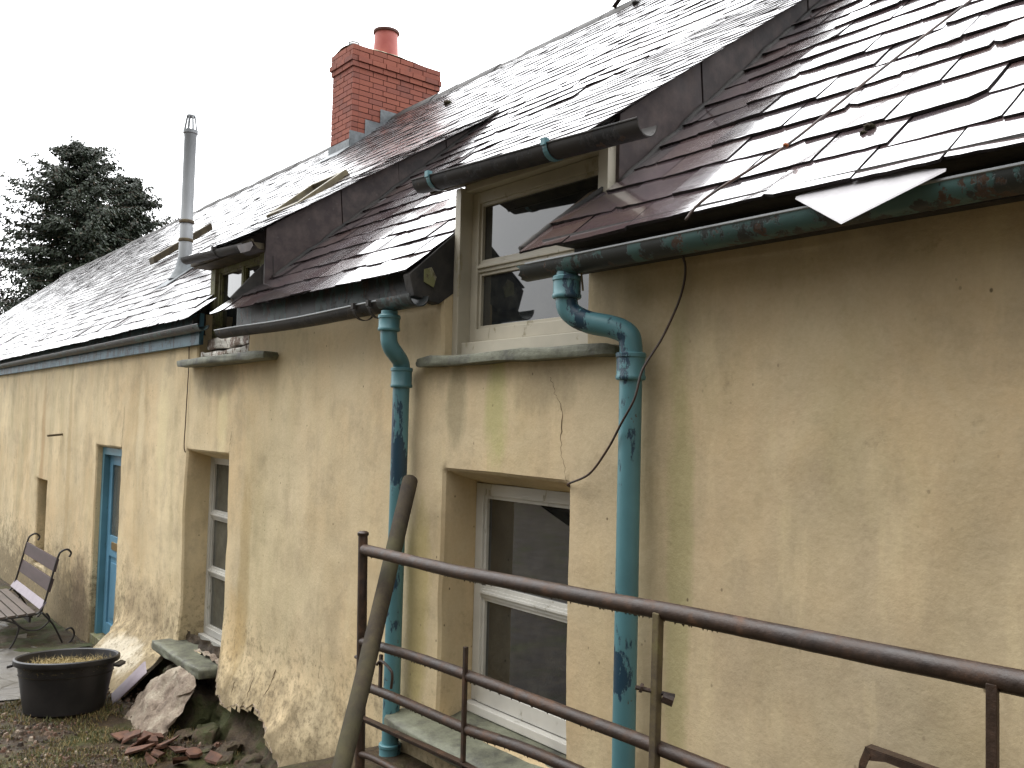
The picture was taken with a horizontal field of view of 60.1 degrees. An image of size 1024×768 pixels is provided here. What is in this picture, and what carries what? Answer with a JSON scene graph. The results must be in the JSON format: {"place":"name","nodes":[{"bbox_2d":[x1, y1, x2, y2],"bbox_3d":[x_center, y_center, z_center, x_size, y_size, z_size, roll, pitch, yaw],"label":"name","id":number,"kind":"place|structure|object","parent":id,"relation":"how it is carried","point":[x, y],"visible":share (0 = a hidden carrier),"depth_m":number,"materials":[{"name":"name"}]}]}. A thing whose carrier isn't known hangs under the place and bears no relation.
{"place":"outdoors","nodes":[
{"label":"outdoors","id":0,"kind":"place"},
{"bbox_2d":[0,615,35,700],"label":"path","id":1,"kind":"structure","parent":0,"point":[9,686],"depth_m":7.37,"materials":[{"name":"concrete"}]},
{"bbox_2d":[0,685,239,767],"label":"gravel","id":2,"kind":"structure","parent":0,"point":[114,761],"depth_m":5.66,"materials":[{"name":"gravel"}]},
{"bbox_2d":[155,735,179,746],"bbox_3d":[-2.206,2.294,5.661,0.136,0.080,0.148,1,-3,18],"label":"stone shard","id":3,"kind":"object","parent":2,"relation":"on","point":[167,742],"visible":0.88,"depth_m":5.62,"materials":[{"name":"brown stone"}]},
{"bbox_2d":[0,578,432,767],"bbox_3d":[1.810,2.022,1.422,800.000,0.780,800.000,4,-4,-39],"label":"ground","id":4,"kind":"structure","parent":0,"point":[402,760],"depth_m":5.59,"materials":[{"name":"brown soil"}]},
{"bbox_2d":[0,605,92,652],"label":"moss","id":5,"kind":"object","parent":4,"relation":"on","point":[49,635],"visible":0.7,"depth_m":8.91,"materials":[{"name":"plant"}]},
{"bbox_2d":[0,533,74,648],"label":"park bench","id":6,"kind":"object","parent":5,"relation":"on","point":[12,606],"visible":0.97,"depth_m":8.93,"materials":[{"name":"brown wood"}]},
{"bbox_2d":[7,648,125,717],"bbox_3d":[-3.226,2.152,6.412,0.727,0.431,0.708,4,-4,-39],"label":"tub","id":7,"kind":"object","parent":4,"relation":"on","point":[60,683],"visible":1,"depth_m":6.17,"materials":[{"name":"black plastic"}]},
{"bbox_2d":[0,136,146,315],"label":"spruce tree","id":8,"kind":"object","parent":4,"relation":"on","point":[74,182],"visible":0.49,"depth_m":48.06,"materials":[{"name":"green plant"}]},
{"bbox_2d":[22,173,178,288],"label":"spruce tree","id":9,"kind":"object","parent":4,"relation":"on","point":[134,227],"visible":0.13,"depth_m":52.04,"materials":[{"name":"green plant"}]},
{"bbox_2d":[110,730,128,740],"bbox_3d":[-2.554,2.294,5.782,0.125,0.040,0.162,4,-4,-39],"label":"stone shard","id":10,"kind":"object","parent":4,"relation":"on","point":[119,736],"visible":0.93,"depth_m":5.75,"materials":[{"name":"brown stone"}]},
{"bbox_2d":[111,661,146,702],"bbox_3d":[-2.883,2.247,6.668,0.243,0.262,0.110,3,-3,-34],"label":"slate","id":11,"kind":"object","parent":4,"relation":"on","point":[129,682],"visible":0.97,"depth_m":6.67,"materials":[{"name":"grey stone"}]},
{"bbox_2d":[121,729,141,743],"bbox_3d":[-2.466,2.286,5.739,0.116,0.078,0.128,2,-3,-15],"label":"stone shard","id":12,"kind":"object","parent":4,"relation":"on","point":[133,734],"visible":1,"depth_m":5.72,"materials":[{"name":"brown stone"}]},
{"bbox_2d":[128,735,150,747],"bbox_3d":[-2.369,2.273,5.595,0.156,0.125,0.137,1,-3,16],"label":"stone shard","id":13,"kind":"object","parent":4,"relation":"on","point":[141,741],"visible":0.56,"depth_m":5.56,"materials":[{"name":"brown stone"}]},
{"bbox_2d":[124,743,155,755],"bbox_3d":[-2.312,2.254,5.474,0.166,0.064,0.163,1,-3,15],"label":"stone shard","id":14,"kind":"object","parent":4,"relation":"on","point":[131,750],"visible":1,"depth_m":5.43,"materials":[{"name":"brown stone"}]},
{"bbox_2d":[137,730,157,744],"bbox_3d":[-2.353,2.284,5.713,0.119,0.043,0.201,4,-4,-39],"label":"stone shard","id":15,"kind":"object","parent":4,"relation":"on","point":[151,739],"visible":0.79,"depth_m":5.69,"materials":[{"name":"brown stone"}]},
{"bbox_2d":[145,752,156,765],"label":"stone shard","id":16,"kind":"object","parent":4,"relation":"on","point":[150,760],"visible":1,"depth_m":5.29,"materials":[{"name":"brown stone"}]},
{"bbox_2d":[150,749,165,757],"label":"stone shard","id":17,"kind":"object","parent":4,"relation":"on","point":[156,753],"visible":1,"depth_m":5.38,"materials":[{"name":"brown stone"}]},
{"bbox_2d":[153,733,163,738],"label":"stone shard","id":18,"kind":"object","parent":4,"relation":"on","point":[159,735],"visible":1,"depth_m":5.75,"materials":[{"name":"brown stone"}]},
{"bbox_2d":[151,745,169,749],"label":"stone shard","id":19,"kind":"object","parent":4,"relation":"on","point":[163,747],"visible":0.83,"depth_m":5.49,"materials":[{"name":"brown stone"}]},
{"bbox_2d":[126,666,195,738],"bbox_3d":[-2.465,2.193,6.133,0.339,0.431,0.716,4,-4,-39],"label":"stone slab","id":20,"kind":"object","parent":4,"relation":"on","point":[161,700],"depth_m":6.06,"materials":[{"name":"beige stone"}]},
{"bbox_2d":[169,746,187,752],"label":"stone shard","id":21,"kind":"object","parent":4,"relation":"on","point":[177,749],"visible":0.81,"depth_m":5.49,"materials":[{"name":"brown stone"}]},
{"bbox_2d":[172,756,187,764],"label":"stone shard","id":22,"kind":"object","parent":4,"relation":"on","point":[176,760],"visible":1,"depth_m":5.29,"materials":[{"name":"brown stone"}]},
{"bbox_2d":[173,728,193,740],"bbox_3d":[-2.167,2.333,5.849,0.146,0.093,0.130,1,-3,9],"label":"rubble stone","id":23,"kind":"object","parent":4,"relation":"on","point":[186,733],"visible":0.68,"depth_m":5.83,"materials":[{"name":"grey stone"}]},
{"bbox_2d":[162,664,218,729],"bbox_3d":[-2.401,2.253,6.376,0.352,0.436,0.954,4,-4,-39],"label":"boulder","id":24,"kind":"object","parent":4,"relation":"on","point":[201,702],"visible":0.24,"depth_m":6.08,"materials":[{"name":"stone"}]},
{"bbox_2d":[186,747,201,757],"bbox_3d":[-1.959,2.267,5.447,0.091,0.031,0.117,4,-4,-39],"label":"stone shard","id":25,"kind":"object","parent":4,"relation":"on","point":[194,752],"visible":0.99,"depth_m":5.43,"materials":[{"name":"brown stone"}]},
{"bbox_2d":[192,722,220,743],"bbox_3d":[-2.013,2.317,5.812,0.188,0.147,0.223,1,-3,9],"label":"rubble stone","id":26,"kind":"object","parent":4,"relation":"on","point":[210,733],"visible":0.73,"depth_m":5.78,"materials":[{"name":"stone"}]},
{"bbox_2d":[200,745,213,752],"bbox_3d":[-1.949,2.321,5.585,0.126,0.072,0.095,1,-3,2],"label":"rubble stone","id":27,"kind":"object","parent":4,"relation":"on","point":[206,749],"visible":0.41,"depth_m":5.57,"materials":[{"name":"stone"}]},
{"bbox_2d":[204,750,221,764],"bbox_3d":[-1.814,2.268,5.372,0.093,0.056,0.086,1,-3,18],"label":"stone shard","id":28,"kind":"object","parent":4,"relation":"on","point":[211,757],"visible":1,"depth_m":5.37,"materials":[{"name":"brown stone"}]},
{"bbox_2d":[217,751,232,764],"bbox_3d":[-1.768,2.294,5.396,0.150,0.090,0.131,4,-4,-39],"label":"rubble stone","id":29,"kind":"object","parent":4,"relation":"on","point":[228,755],"visible":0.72,"depth_m":5.38,"materials":[{"name":"grey stone"}]},
{"bbox_2d":[215,740,242,753],"bbox_3d":[-1.776,2.298,5.571,0.179,0.107,0.184,4,-4,-39],"label":"rubble stone","id":30,"kind":"object","parent":4,"relation":"on","point":[231,745],"visible":0.63,"depth_m":5.54,"materials":[{"name":"grey stone"}]},
{"bbox_2d":[234,753,263,767],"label":"rubble stone","id":31,"kind":"object","parent":4,"relation":"on","point":[254,758],"visible":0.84,"depth_m":5.32,"materials":[{"name":"grey stone"}]},
{"bbox_2d":[241,763,260,767],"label":"rubble stone","id":32,"kind":"object","parent":4,"relation":"on","point":[253,765],"visible":1,"depth_m":5.27,"materials":[{"name":"grey stone"}]},
{"bbox_2d":[332,474,417,767],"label":"wooden pole","id":33,"kind":"object","parent":4,"relation":"on","point":[354,714],"visible":0.98,"depth_m":3.34,"materials":[{"name":"brown wood"}]},
{"bbox_2d":[0,0,1023,767],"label":"farmhouse","id":34,"kind":"object","parent":4,"relation":"on","point":[458,300],"visible":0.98,"depth_m":3.73,"materials":[{"name":"paint"}]},
{"bbox_2d":[47,433,62,436],"bbox_3d":[-5.102,0.571,9.912,0.024,0.044,0.185,-1,-4,41],"label":"peg","id":35,"kind":"object","parent":34,"relation":"attached to","point":[51,435],"visible":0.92,"depth_m":9.89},
{"bbox_2d":[90,447,121,644],"bbox_3d":[-3.821,1.610,8.542,0.184,1.971,0.876,4,-4,-39],"label":"door","id":36,"kind":"structure","parent":34,"relation":"in","point":[111,460],"depth_m":8.77,"materials":[{"name":"blue paint"}]},
{"bbox_2d":[184,347,189,452],"bbox_3d":[-2.531,0.071,6.915,0.051,0.939,0.090,4,-4,-44],"label":"cable","id":37,"kind":"object","parent":34,"relation":"attached to","point":[186,401],"visible":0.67,"depth_m":6.87,"materials":[{"name":"black rubber"}]},
{"bbox_2d":[203,457,228,640],"bbox_3d":[-2.102,1.238,6.621,0.058,1.375,0.865,4,-4,-39],"label":"window","id":38,"kind":"structure","parent":34,"relation":"in","point":[217,535],"depth_m":6.84,"materials":[{"name":"white paint"}]},
{"bbox_2d":[216,256,259,337],"bbox_3d":[-1.999,-0.618,6.542,0.054,0.560,0.835,4,-4,-39],"label":"window","id":39,"kind":"structure","parent":34,"relation":"in","point":[232,277],"depth_m":6.71,"materials":[{"name":"beige glass"}]},
{"bbox_2d":[471,483,569,738],"bbox_3d":[0.099,0.981,3.940,0.058,1.025,0.840,4,-4,-39],"label":"window","id":40,"kind":"structure","parent":34,"relation":"in","point":[520,639],"depth_m":4.01,"materials":[{"name":"white paint"}]},
{"bbox_2d":[469,156,598,341],"bbox_3d":[0.116,-0.571,3.948,0.058,0.725,0.945,4,-4,-39],"label":"window","id":41,"kind":"structure","parent":34,"relation":"in","point":[503,305],"depth_m":4.06,"materials":[{"name":"beige paint"}]},
{"bbox_2d":[566,255,686,486],"bbox_3d":[0.374,-0.031,3.261,0.145,0.873,0.650,3,-3,-33],"label":"cable","id":42,"kind":"object","parent":34,"relation":"attached to","point":[639,378],"visible":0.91,"depth_m":3.08,"materials":[{"name":"black rubber"}]},
{"bbox_2d":[684,0,972,220],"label":"wire","id":43,"kind":"object","parent":34,"relation":"attached to","point":[824,114],"visible":1,"depth_m":2.77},
{"bbox_2d":[795,168,945,223],"bbox_3d":[0.905,-0.484,2.284,0.401,0.171,0.162,-1,-3,36],"label":"slate","id":44,"kind":"object","parent":34,"relation":"on","point":[842,203],"visible":0.84,"depth_m":2.27,"materials":[{"name":"white stone"}]},
{"bbox_2d":[354,531,1023,767],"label":"field gate","id":45,"kind":"structure","parent":4,"relation":"on","point":[994,681],"depth_m":2.32,"materials":[{"name":"metal"}]},
{"bbox_2d":[858,744,938,767],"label":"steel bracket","id":46,"kind":"object","parent":4,"relation":"on","point":[871,752],"visible":1,"depth_m":1.73,"materials":[{"name":"brown metal"}]},
{"bbox_2d":[0,0,629,313],"label":"sky","id":47,"kind":"structure","parent":0,"point":[126,76],"materials":[{"name":"white"}]}
]}

